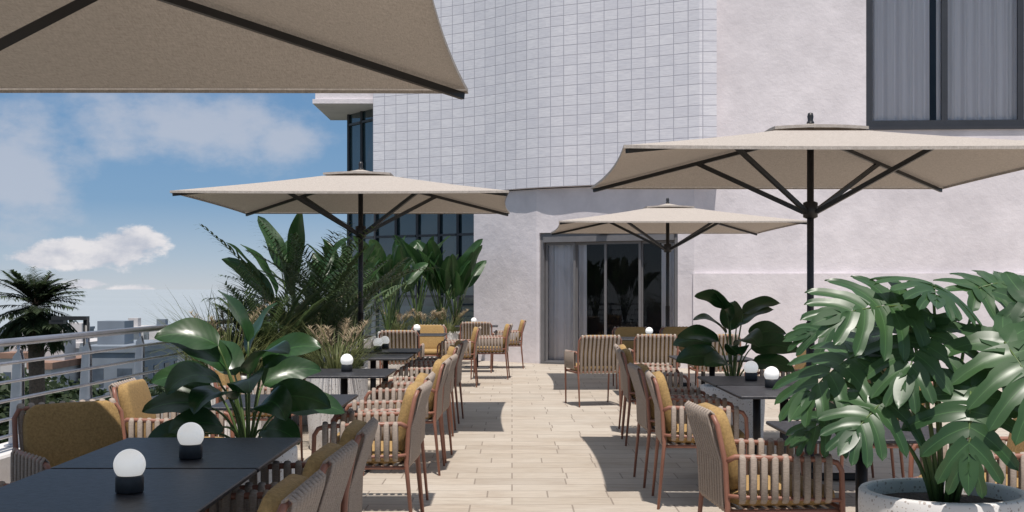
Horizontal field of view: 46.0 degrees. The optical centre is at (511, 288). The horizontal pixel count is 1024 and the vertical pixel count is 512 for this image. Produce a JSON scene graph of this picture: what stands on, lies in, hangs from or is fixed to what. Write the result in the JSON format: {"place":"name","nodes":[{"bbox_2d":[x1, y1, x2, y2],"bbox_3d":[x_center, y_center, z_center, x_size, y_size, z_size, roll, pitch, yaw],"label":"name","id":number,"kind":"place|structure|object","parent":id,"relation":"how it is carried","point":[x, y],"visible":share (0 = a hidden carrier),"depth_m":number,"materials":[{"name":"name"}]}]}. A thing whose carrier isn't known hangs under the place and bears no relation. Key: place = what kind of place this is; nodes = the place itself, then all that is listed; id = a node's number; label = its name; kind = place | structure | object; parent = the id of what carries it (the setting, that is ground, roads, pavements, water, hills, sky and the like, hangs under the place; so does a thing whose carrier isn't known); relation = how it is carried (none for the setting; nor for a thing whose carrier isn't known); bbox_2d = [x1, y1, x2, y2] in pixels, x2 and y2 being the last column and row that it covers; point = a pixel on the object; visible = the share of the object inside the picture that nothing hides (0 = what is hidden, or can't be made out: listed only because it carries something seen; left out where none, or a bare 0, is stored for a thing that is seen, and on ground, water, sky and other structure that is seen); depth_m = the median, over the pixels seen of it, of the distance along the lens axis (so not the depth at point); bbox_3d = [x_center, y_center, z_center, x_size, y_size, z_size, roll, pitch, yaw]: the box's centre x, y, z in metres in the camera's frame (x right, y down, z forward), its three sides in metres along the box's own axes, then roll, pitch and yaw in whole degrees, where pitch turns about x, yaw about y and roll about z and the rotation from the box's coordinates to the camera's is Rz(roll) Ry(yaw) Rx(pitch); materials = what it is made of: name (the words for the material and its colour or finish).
{"place":"outdoors","nodes":[
{"label":"outdoors","id":0,"kind":"place"},
{"bbox_2d":[0,335,28,378],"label":"apartment building","id":1,"kind":"structure","parent":0,"point":[6,370],"depth_m":110.00,"materials":[{"name":"white concrete"}]},
{"bbox_2d":[26,339,81,387],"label":"apartment building","id":2,"kind":"structure","parent":0,"point":[62,364],"depth_m":93.00,"materials":[{"name":"grey concrete"}]},
{"bbox_2d":[79,320,177,394],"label":"apartment building","id":3,"kind":"structure","parent":0,"point":[102,358],"depth_m":96.96,"materials":[{"name":"grey concrete"}]},
{"bbox_2d":[128,318,153,338],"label":"apartment building","id":4,"kind":"structure","parent":0,"point":[137,322],"depth_m":272.80,"materials":[{"name":"white concrete"}]},
{"bbox_2d":[0,289,341,330],"bbox_3d":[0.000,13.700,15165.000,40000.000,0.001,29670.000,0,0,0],"label":"sea","id":5,"kind":"structure","parent":0,"point":[106,304],"depth_m":1133.61,"materials":[{"name":"liquid"}]},
{"bbox_2d":[0,93,346,288],"label":"sky","id":6,"kind":"structure","parent":0,"point":[87,180],"materials":[{"name":"blue"}]},
{"bbox_2d":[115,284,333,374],"bbox_3d":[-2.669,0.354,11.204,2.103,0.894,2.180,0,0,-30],"label":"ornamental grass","id":7,"kind":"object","parent":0,"point":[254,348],"depth_m":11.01,"materials":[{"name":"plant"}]},
{"bbox_2d":[164,282,381,360],"bbox_3d":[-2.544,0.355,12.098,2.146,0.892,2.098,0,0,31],"label":"ornamental grass","id":8,"kind":"object","parent":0,"point":[281,322],"depth_m":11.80,"materials":[{"name":"plant"}]},
{"bbox_2d":[290,314,405,450],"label":"potted ornamental grass","id":9,"kind":"object","parent":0,"point":[358,387],"depth_m":10.38,"materials":[{"name":"plant"}]},
{"bbox_2d":[310,295,395,345],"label":"ornamental grass","id":10,"kind":"object","parent":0,"point":[366,326],"depth_m":17.12,"materials":[{"name":"plant"}]},
{"bbox_2d":[377,309,417,329],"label":"ornamental grass","id":11,"kind":"object","parent":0,"point":[399,326],"depth_m":21.99,"materials":[{"name":"plant"}]},
{"bbox_2d":[403,307,448,326],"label":"ornamental grass","id":12,"kind":"object","parent":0,"point":[425,316],"depth_m":21.95,"materials":[{"name":"plant"}]},
{"bbox_2d":[427,307,469,332],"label":"ornamental grass","id":13,"kind":"object","parent":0,"point":[450,327],"depth_m":22.01,"materials":[{"name":"plant"}]},
{"bbox_2d":[296,360,1012,511],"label":"terrace floor","id":14,"kind":"structure","parent":0,"point":[527,438],"depth_m":10.02,"materials":[{"name":"beige tile"}]},
{"bbox_2d":[10,398,125,481],"bbox_3d":[-1.974,0.972,5.649,0.616,0.858,0.638,0,0,-40],"label":"dining chair","id":15,"kind":"object","parent":14,"relation":"on","point":[52,434],"visible":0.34,"depth_m":5.74,"materials":[{"name":"fabric"}]},
{"bbox_2d":[0,469,256,511],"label":"cafe table","id":16,"kind":"object","parent":14,"relation":"on","point":[93,490],"visible":0.93,"depth_m":3.87,"materials":[{"name":"stone"}]},
{"bbox_2d":[113,449,145,493],"bbox_3d":[-1.220,0.580,3.850,0.100,0.138,0.100,0,0,0],"label":"table lamp","id":17,"kind":"object","parent":16,"relation":"on","point":[129,466],"visible":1,"depth_m":3.81,"materials":[{"name":"white glass"}]},
{"bbox_2d":[108,378,233,437],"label":"dining chair","id":18,"kind":"object","parent":14,"relation":"on","point":[132,396],"visible":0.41,"depth_m":6.99,"materials":[{"name":"fabric"}]},
{"bbox_2d":[50,438,300,472],"bbox_3d":[-1.300,1.025,4.830,0.760,0.750,0.900,0,0,0],"label":"cafe table","id":19,"kind":"object","parent":14,"relation":"on","point":[258,454],"visible":0.6,"depth_m":4.77,"materials":[{"name":"stone"}]},
{"bbox_2d":[177,422,203,459],"bbox_3d":[-1.230,0.580,4.620,0.100,0.138,0.100,0,0,0],"label":"table lamp","id":20,"kind":"object","parent":19,"relation":"on","point":[190,436],"visible":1,"depth_m":4.58,"materials":[{"name":"white glass"}]},
{"bbox_2d":[0,0,467,99],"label":"patio umbrella","id":21,"kind":"object","parent":14,"relation":"on","point":[227,46],"visible":1,"depth_m":4.89,"materials":[{"name":"fabric"}]},
{"bbox_2d":[142,290,344,484],"bbox_3d":[-1.323,0.703,5.913,0.961,1.395,0.747,0,0,0],"label":"potted foliage plant","id":22,"kind":"object","parent":14,"relation":"on","point":[190,393],"visible":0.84,"depth_m":5.85,"materials":[{"name":"green plant"}]},
{"bbox_2d":[208,364,302,461],"bbox_3d":[-2.018,0.972,9.502,0.638,0.858,0.616,0,0,2],"label":"dining chair","id":23,"kind":"object","parent":14,"relation":"on","point":[224,378],"visible":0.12,"depth_m":9.28,"materials":[{"name":"fabric"}]},
{"bbox_2d":[209,394,357,418],"bbox_3d":[-1.315,1.025,7.035,0.730,0.750,0.830,0,0,0],"label":"cafe table","id":24,"kind":"object","parent":14,"relation":"on","point":[343,400],"visible":0.15,"depth_m":7.03,"materials":[{"name":"stone"}]},
{"bbox_2d":[209,439,357,511],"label":"dining chair","id":25,"kind":"object","parent":14,"relation":"on","point":[333,462],"visible":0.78,"depth_m":4.16,"materials":[{"name":"fabric"}]},
{"bbox_2d":[257,469,325,511],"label":"dining chair","id":26,"kind":"object","parent":14,"relation":"on","point":[294,493],"visible":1,"depth_m":3.33,"materials":[{"name":"fabric"}]},
{"bbox_2d":[204,417,378,511],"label":"dining chair","id":27,"kind":"object","parent":14,"relation":"on","point":[360,433],"visible":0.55,"depth_m":4.82,"materials":[{"name":"fabric"}]},
{"bbox_2d":[209,336,375,437],"bbox_3d":[-2.585,1.085,15.400,0.670,0.629,9.200,0,0,0],"label":"long planter","id":28,"kind":"object","parent":14,"relation":"on","point":[227,430],"visible":0.07,"depth_m":10.81,"materials":[{"name":"concrete"}]},
{"bbox_2d":[210,264,348,362],"bbox_3d":[-2.395,0.287,11.621,1.687,1.075,1.383,0,0,0],"label":"areca palm","id":29,"kind":"object","parent":28,"relation":"on","point":[295,322],"visible":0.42,"depth_m":11.63,"materials":[{"name":"green plant"}]},
{"bbox_2d":[222,214,356,315],"bbox_3d":[-2.618,-0.070,14.675,1.326,1.745,1.215,0,0,33],"label":"bird of paradise plant","id":30,"kind":"object","parent":28,"relation":"on","point":[297,226],"visible":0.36,"depth_m":14.55,"materials":[{"name":"green plant"}]},
{"bbox_2d":[258,266,396,322],"bbox_3d":[-2.529,0.197,16.409,1.930,1.255,2.064,0,0,-39],"label":"areca palm","id":31,"kind":"object","parent":28,"relation":"on","point":[380,293],"visible":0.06,"depth_m":16.48,"materials":[{"name":"green plant"}]},
{"bbox_2d":[307,237,384,304],"bbox_3d":[-2.478,0.014,18.268,1.189,1.578,1.304,0,0,0],"label":"bird of paradise plant","id":32,"kind":"object","parent":28,"relation":"on","point":[368,252],"visible":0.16,"depth_m":18.05,"materials":[{"name":"green plant"}]},
{"bbox_2d":[308,248,386,317],"bbox_3d":[-2.620,0.077,19.369,1.333,1.452,1.326,0,0,0],"label":"bird of paradise plant","id":33,"kind":"object","parent":28,"relation":"on","point":[376,252],"visible":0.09,"depth_m":19.10,"materials":[{"name":"green plant"}]},
{"bbox_2d":[195,220,443,424],"bbox_3d":[-1.939,0.319,12.723,2.589,2.162,2.395,0,0,0],"label":"areca palm","id":34,"kind":"object","parent":14,"relation":"on","point":[341,281],"visible":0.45,"depth_m":12.52,"materials":[{"name":"green plant"}]},
{"bbox_2d":[245,221,418,367],"bbox_3d":[-2.155,0.321,14.161,2.128,2.158,2.264,0,0,0],"label":"areca palm","id":35,"kind":"object","parent":14,"relation":"on","point":[353,295],"visible":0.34,"depth_m":13.89,"materials":[{"name":"green plant"}]},
{"bbox_2d":[170,162,509,366],"bbox_3d":[-1.580,0.034,12.600,3.106,2.728,3.106,0,0,0],"label":"patio umbrella","id":36,"kind":"object","parent":14,"relation":"on","point":[360,191],"visible":0.94,"depth_m":12.57,"materials":[{"name":"fabric"}]},
{"bbox_2d":[306,369,396,471],"bbox_3d":[-1.310,1.025,9.425,0.740,0.750,0.850,0,0,0],"label":"cafe table","id":37,"kind":"object","parent":14,"relation":"on","point":[356,373],"visible":0.45,"depth_m":9.27,"materials":[{"name":"metal"}]},
{"bbox_2d":[340,354,352,371],"bbox_3d":[-1.300,0.580,9.500,0.100,0.138,0.100,0,0,0],"label":"table lamp","id":38,"kind":"object","parent":37,"relation":"on","point":[346,360],"visible":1,"depth_m":9.46,"materials":[{"name":"white glass"}]},
{"bbox_2d":[311,380,432,511],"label":"dining chair","id":39,"kind":"object","parent":14,"relation":"on","point":[400,442],"visible":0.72,"depth_m":6.75,"materials":[{"name":"fabric"}]},
{"bbox_2d":[330,371,435,511],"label":"dining chair","id":40,"kind":"object","parent":14,"relation":"on","point":[421,377],"visible":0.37,"depth_m":7.96,"materials":[{"name":"fabric"}]},
{"bbox_2d":[355,354,413,399],"bbox_3d":[-1.340,1.025,11.650,0.720,0.750,0.800,0,0,0],"label":"cafe table","id":41,"kind":"object","parent":14,"relation":"on","point":[395,357],"visible":0.38,"depth_m":11.62,"materials":[{"name":"metal"}]},
{"bbox_2d":[349,348,421,420],"bbox_3d":[-1.340,1.025,12.800,0.720,0.750,0.800,0,0,0],"label":"cafe table","id":42,"kind":"object","parent":14,"relation":"on","point":[402,351],"visible":0.4,"depth_m":12.74,"materials":[{"name":"metal"}]},
{"bbox_2d":[373,338,382,350],"bbox_3d":[-1.400,0.580,12.600,0.100,0.138,0.100,0,0,0],"label":"table lamp","id":43,"kind":"object","parent":42,"relation":"on","point":[379,341],"visible":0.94,"depth_m":12.56,"materials":[{"name":"white glass"}]},
{"bbox_2d":[381,336,388,348],"bbox_3d":[-1.380,0.580,13.100,0.100,0.138,0.100,0,0,0],"label":"table lamp","id":44,"kind":"object","parent":42,"relation":"on","point":[385,344],"visible":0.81,"depth_m":13.06,"materials":[{"name":"white glass"}]},
{"bbox_2d":[351,244,427,376],"bbox_3d":[-2.004,0.341,19.529,0.928,2.118,1.409,0,0,26],"label":"bird of paradise plant","id":45,"kind":"object","parent":14,"relation":"on","point":[397,255],"visible":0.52,"depth_m":19.41,"materials":[{"name":"green plant"}]},
{"bbox_2d":[379,330,424,384],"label":"dining chair","id":46,"kind":"object","parent":14,"relation":"on","point":[407,339],"visible":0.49,"depth_m":16.00,"materials":[{"name":"fabric"}]},
{"bbox_2d":[363,358,450,475],"bbox_3d":[-0.802,0.972,9.299,0.638,0.858,0.616,0,0,1],"label":"dining chair","id":47,"kind":"object","parent":14,"relation":"on","point":[440,368],"visible":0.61,"depth_m":9.06,"materials":[{"name":"fabric"}]},
{"bbox_2d":[376,353,457,462],"bbox_3d":[-0.782,0.972,9.948,0.638,0.858,0.616,0,0,3],"label":"dining chair","id":48,"kind":"object","parent":14,"relation":"on","point":[446,392],"visible":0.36,"depth_m":9.95,"materials":[{"name":"fabric"}]},
{"bbox_2d":[378,330,459,357],"bbox_3d":[-1.700,1.085,22.350,1.500,0.629,0.700,0,0,0],"label":"long planter","id":49,"kind":"object","parent":14,"relation":"on","point":[452,336],"visible":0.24,"depth_m":22.00,"materials":[{"name":"stone"}]},
{"bbox_2d":[350,235,422,326],"bbox_3d":[-2.301,-0.107,22.298,1.340,1.818,1.673,0,0,-11],"label":"bird of paradise plant","id":50,"kind":"object","parent":49,"relation":"on","point":[413,244],"visible":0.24,"depth_m":22.16,"materials":[{"name":"green plant"}]},
{"bbox_2d":[392,235,449,323],"bbox_3d":[-1.779,-0.103,22.282,1.296,1.812,1.264,0,0,0],"label":"bird of paradise plant","id":51,"kind":"object","parent":49,"relation":"on","point":[412,284],"visible":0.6,"depth_m":22.22,"materials":[{"name":"green plant"}]},
{"bbox_2d":[402,239,482,325],"bbox_3d":[-1.283,-0.067,22.291,1.492,1.738,1.109,0,0,0],"label":"bird of paradise plant","id":52,"kind":"object","parent":49,"relation":"on","point":[464,260],"visible":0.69,"depth_m":22.16,"materials":[{"name":"green plant"}]},
{"bbox_2d":[427,245,486,324],"bbox_3d":[-1.031,-0.006,22.346,1.095,1.618,1.370,0,0,0],"label":"bird of paradise plant","id":53,"kind":"object","parent":49,"relation":"on","point":[467,278],"visible":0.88,"depth_m":22.17,"materials":[{"name":"green plant"}]},
{"bbox_2d":[393,344,460,436],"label":"dining chair","id":54,"kind":"object","parent":14,"relation":"on","point":[452,350],"visible":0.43,"depth_m":11.47,"materials":[{"name":"fabric"}]},
{"bbox_2d":[409,324,448,374],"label":"dining chair","id":55,"kind":"object","parent":14,"relation":"on","point":[431,343],"visible":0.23,"depth_m":18.30,"materials":[{"name":"fabric"}]},
{"bbox_2d":[417,333,446,355],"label":"cafe table","id":56,"kind":"object","parent":14,"relation":"on","point":[432,334],"visible":0.3,"depth_m":17.21,"materials":[{"name":"metal"}]},
{"bbox_2d":[404,340,467,423],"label":"dining chair","id":57,"kind":"object","parent":14,"relation":"on","point":[457,369],"visible":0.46,"depth_m":12.60,"materials":[{"name":"fabric"}]},
{"bbox_2d":[436,326,481,386],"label":"dining chair","id":58,"kind":"object","parent":14,"relation":"on","point":[471,351],"visible":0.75,"depth_m":17.16,"materials":[{"name":"fabric"}]},
{"bbox_2d":[458,322,494,372],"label":"dining chair","id":59,"kind":"object","parent":14,"relation":"on","point":[467,329],"visible":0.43,"depth_m":20.09,"materials":[{"name":"fabric"}]},
{"bbox_2d":[455,325,497,368],"bbox_3d":[-0.625,1.025,21.375,0.750,0.750,0.750,0,0,0],"label":"cafe table","id":60,"kind":"object","parent":14,"relation":"on","point":[478,367],"visible":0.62,"depth_m":21.22,"materials":[{"name":"metal"}]},
{"bbox_2d":[470,323,512,379],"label":"dining chair","id":61,"kind":"object","parent":14,"relation":"on","point":[486,344],"visible":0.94,"depth_m":18.64,"materials":[{"name":"fabric"}]},
{"bbox_2d":[474,189,535,362],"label":"side wall","id":62,"kind":"structure","parent":14,"relation":"on","point":[504,288],"depth_m":23.08,"materials":[{"name":"paint"}]},
{"bbox_2d":[490,319,525,368],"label":"dining chair","id":63,"kind":"object","parent":14,"relation":"on","point":[516,341],"visible":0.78,"depth_m":21.14,"materials":[{"name":"fabric"}]},
{"bbox_2d":[564,335,621,406],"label":"dining chair","id":64,"kind":"object","parent":14,"relation":"on","point":[596,354],"visible":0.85,"depth_m":14.32,"materials":[{"name":"fabric"}]},
{"bbox_2d":[540,233,677,363],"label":"sliding door","id":65,"kind":"structure","parent":14,"relation":"on","point":[598,284],"depth_m":22.70,"materials":[{"name":"clear glass"}]},
{"bbox_2d":[536,187,693,367],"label":"entrance wall","id":66,"kind":"structure","parent":14,"relation":"on","point":[555,206],"depth_m":21.96,"materials":[{"name":"paint"}]},
{"bbox_2d":[612,327,655,388],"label":"dining chair","id":67,"kind":"object","parent":14,"relation":"on","point":[627,331],"visible":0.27,"depth_m":17.33,"materials":[{"name":"fabric"}]},
{"bbox_2d":[613,343,678,432],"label":"dining chair","id":68,"kind":"object","parent":14,"relation":"on","point":[652,365],"visible":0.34,"depth_m":11.97,"materials":[{"name":"fabric"}]},
{"bbox_2d":[616,347,690,445],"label":"dining chair","id":69,"kind":"object","parent":14,"relation":"on","point":[625,358],"visible":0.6,"depth_m":10.77,"materials":[{"name":"fabric"}]},
{"bbox_2d":[629,334,680,404],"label":"dining chair","id":70,"kind":"object","parent":14,"relation":"on","point":[655,348],"visible":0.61,"depth_m":14.61,"materials":[{"name":"fabric"}]},
{"bbox_2d":[627,362,721,487],"bbox_3d":[1.182,0.972,8.749,0.638,0.858,0.616,0,0,-2],"label":"dining chair","id":71,"kind":"object","parent":14,"relation":"on","point":[645,410],"visible":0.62,"depth_m":8.55,"materials":[{"name":"fabric"}]},
{"bbox_2d":[659,326,695,385],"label":"dining chair","id":72,"kind":"object","parent":14,"relation":"on","point":[673,330],"visible":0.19,"depth_m":17.45,"materials":[{"name":"fabric"}]},
{"bbox_2d":[551,198,806,385],"bbox_3d":[2.270,0.034,17.600,3.307,2.728,3.307,0,0,0],"label":"patio umbrella","id":73,"kind":"object","parent":14,"relation":"on","point":[667,218],"visible":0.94,"depth_m":17.36,"materials":[{"name":"fabric"}]},
{"bbox_2d":[645,370,750,509],"bbox_3d":[1.202,0.972,7.902,0.638,0.858,0.616,0,0,3],"label":"dining chair","id":74,"kind":"object","parent":14,"relation":"on","point":[669,430],"visible":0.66,"depth_m":7.67,"materials":[{"name":"fabric"}]},
{"bbox_2d":[669,355,753,375],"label":"cafe table","id":75,"kind":"object","parent":14,"relation":"on","point":[712,369],"visible":0.07,"depth_m":11.37,"materials":[{"name":"metal"}]},
{"bbox_2d":[688,334,742,386],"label":"dining chair","id":76,"kind":"object","parent":14,"relation":"on","point":[716,345],"visible":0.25,"depth_m":14.61,"materials":[{"name":"fabric"}]},
{"bbox_2d":[673,289,797,453],"bbox_3d":[1.802,0.700,9.667,1.003,1.401,0.695,0,0,0],"label":"potted foliage plant","id":77,"kind":"object","parent":14,"relation":"on","point":[764,338],"visible":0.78,"depth_m":9.66,"materials":[{"name":"green plant"}]},
{"bbox_2d":[697,376,797,454],"bbox_3d":[1.740,1.025,8.580,0.720,0.750,0.840,0,0,0],"label":"cafe table","id":78,"kind":"object","parent":14,"relation":"on","point":[715,381],"visible":0.38,"depth_m":8.56,"materials":[{"name":"metal"}]},
{"bbox_2d":[744,361,757,380],"bbox_3d":[1.700,0.580,8.580,0.100,0.138,0.100,0,0,0],"label":"table lamp","id":79,"kind":"object","parent":78,"relation":"on","point":[751,368],"visible":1,"depth_m":8.54,"materials":[{"name":"white glass"}]},
{"bbox_2d":[684,400,845,511],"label":"dining chair","id":80,"kind":"object","parent":14,"relation":"on","point":[769,480],"visible":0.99,"depth_m":5.42,"materials":[{"name":"fabric"}]},
{"bbox_2d":[717,385,814,508],"bbox_3d":[1.740,1.025,7.715,0.720,0.750,0.830,0,0,0],"label":"cafe table","id":81,"kind":"object","parent":14,"relation":"on","point":[751,391],"visible":0.21,"depth_m":7.69,"materials":[{"name":"stone"}]},
{"bbox_2d":[764,366,778,387],"bbox_3d":[1.710,0.580,7.950,0.100,0.138,0.100,0,0,0],"label":"table lamp","id":82,"kind":"object","parent":81,"relation":"on","point":[771,374],"visible":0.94,"depth_m":7.91,"materials":[{"name":"white glass"}]},
{"bbox_2d":[744,350,805,375],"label":"dining chair","id":83,"kind":"object","parent":14,"relation":"on","point":[797,367],"visible":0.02,"depth_m":11.16,"materials":[{"name":"fabric"}]},
{"bbox_2d":[591,113,1023,479],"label":"patio umbrella","id":84,"kind":"object","parent":14,"relation":"on","point":[810,156],"visible":0.94,"depth_m":9.26,"materials":[{"name":"fabric"}]},
{"bbox_2d":[795,368,894,477],"bbox_3d":[2.418,0.972,8.700,0.638,0.858,0.616,0,0,0],"label":"dining chair","id":85,"kind":"object","parent":14,"relation":"on","point":[872,467],"visible":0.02,"depth_m":8.44,"materials":[{"name":"fabric"}]},
{"bbox_2d":[693,273,1023,368],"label":"wall","id":86,"kind":"structure","parent":14,"relation":"on","point":[787,291],"depth_m":21.04,"materials":[{"name":"paint"}]},
{"bbox_2d":[694,0,1023,272],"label":"wall","id":87,"kind":"structure","parent":86,"relation":"on","point":[786,62],"depth_m":21.08,"materials":[{"name":"paint"}]},
{"bbox_2d":[373,0,716,190],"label":"tiled facade","id":88,"kind":"structure","parent":87,"relation":"attached to","point":[570,93],"depth_m":22.33,"materials":[{"name":"tile"}]},
{"bbox_2d":[866,0,1023,129],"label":"window","id":89,"kind":"structure","parent":87,"relation":"attached to","point":[943,64],"depth_m":21.12,"materials":[{"name":"grey glass"}]},
{"bbox_2d":[766,421,967,511],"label":"cafe table","id":90,"kind":"object","parent":14,"relation":"on","point":[861,469],"visible":0.19,"depth_m":5.55,"materials":[{"name":"stone"}]},
{"bbox_2d":[819,382,932,504],"bbox_3d":[2.388,0.972,7.899,0.638,0.858,0.616,0,0,1],"label":"dining chair","id":91,"kind":"object","parent":14,"relation":"on","point":[888,446],"visible":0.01,"depth_m":7.67,"materials":[{"name":"fabric"}]},
{"bbox_2d":[772,270,1023,511],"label":"monstera plant","id":92,"kind":"object","parent":14,"relation":"on","point":[866,344],"visible":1,"depth_m":4.06,"materials":[{"name":"green plant"}]},
{"bbox_2d":[908,418,1023,489],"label":"dining chair","id":93,"kind":"object","parent":14,"relation":"on","point":[1014,478],"visible":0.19,"depth_m":5.47,"materials":[{"name":"fabric"}]},
{"label":"ground","id":94,"kind":"structure","parent":0,"visible":0},
{"bbox_2d":[0,375,78,442],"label":"tree","id":95,"kind":"object","parent":94,"relation":"on","point":[4,410],"visible":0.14,"depth_m":44.63,"materials":[{"name":"green plant"}]},
{"bbox_2d":[0,266,84,404],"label":"palm tree","id":96,"kind":"object","parent":94,"relation":"on","point":[34,318],"visible":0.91,"depth_m":39.60,"materials":[{"name":"green plant"}]},
{"bbox_2d":[25,374,110,402],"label":"tree","id":97,"kind":"object","parent":94,"relation":"on","point":[95,392],"visible":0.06,"depth_m":49.58,"materials":[{"name":"green plant"}]},
{"bbox_2d":[49,316,89,345],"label":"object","id":98,"kind":"object","parent":94,"relation":"on","point":[63,319],"visible":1,"depth_m":37.87,"materials":[{"name":"grey metal"}]},
{"bbox_2d":[62,323,96,352],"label":"apartment building","id":99,"kind":"structure","parent":94,"relation":"on","point":[78,328],"depth_m":122.80,"materials":[{"name":"white concrete"}]},
{"bbox_2d":[0,413,178,482],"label":"parapet wall","id":100,"kind":"structure","parent":94,"relation":"on","point":[5,454],"depth_m":7.60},
{"bbox_2d":[0,305,382,446],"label":"balcony railing","id":101,"kind":"object","parent":100,"relation":"on","point":[18,378],"visible":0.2,"depth_m":9.07,"materials":[{"name":"metal"}]},
{"bbox_2d":[347,111,473,358],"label":"curtain wall mullions","id":102,"kind":"object","parent":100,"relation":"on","point":[457,234],"visible":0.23,"depth_m":25.24,"materials":[{"name":"black metal"}]},
{"bbox_2d":[312,93,372,119],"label":"roof fascia","id":103,"kind":"structure","parent":102,"relation":"attached to","point":[335,106],"depth_m":25.00,"materials":[{"name":"paint"}]},
{"bbox_2d":[350,109,473,338],"bbox_3d":[-2.724,-1.475,26.272,1.129,11.750,5.765,0,0,-33],"label":"curtain wall glass","id":104,"kind":"object","parent":102,"relation":"in","point":[406,224],"visible":0.17,"depth_m":25.14,"materials":[{"name":"blue glass"}]},
{"bbox_2d":[118,377,162,394],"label":"tree","id":105,"kind":"object","parent":94,"relation":"on","point":[151,389],"depth_m":90.79,"materials":[{"name":"green plant"}]},
{"bbox_2d":[151,385,164,396],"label":"tree","id":106,"kind":"object","parent":94,"relation":"on","point":[159,391],"depth_m":69.80,"materials":[{"name":"green plant"}]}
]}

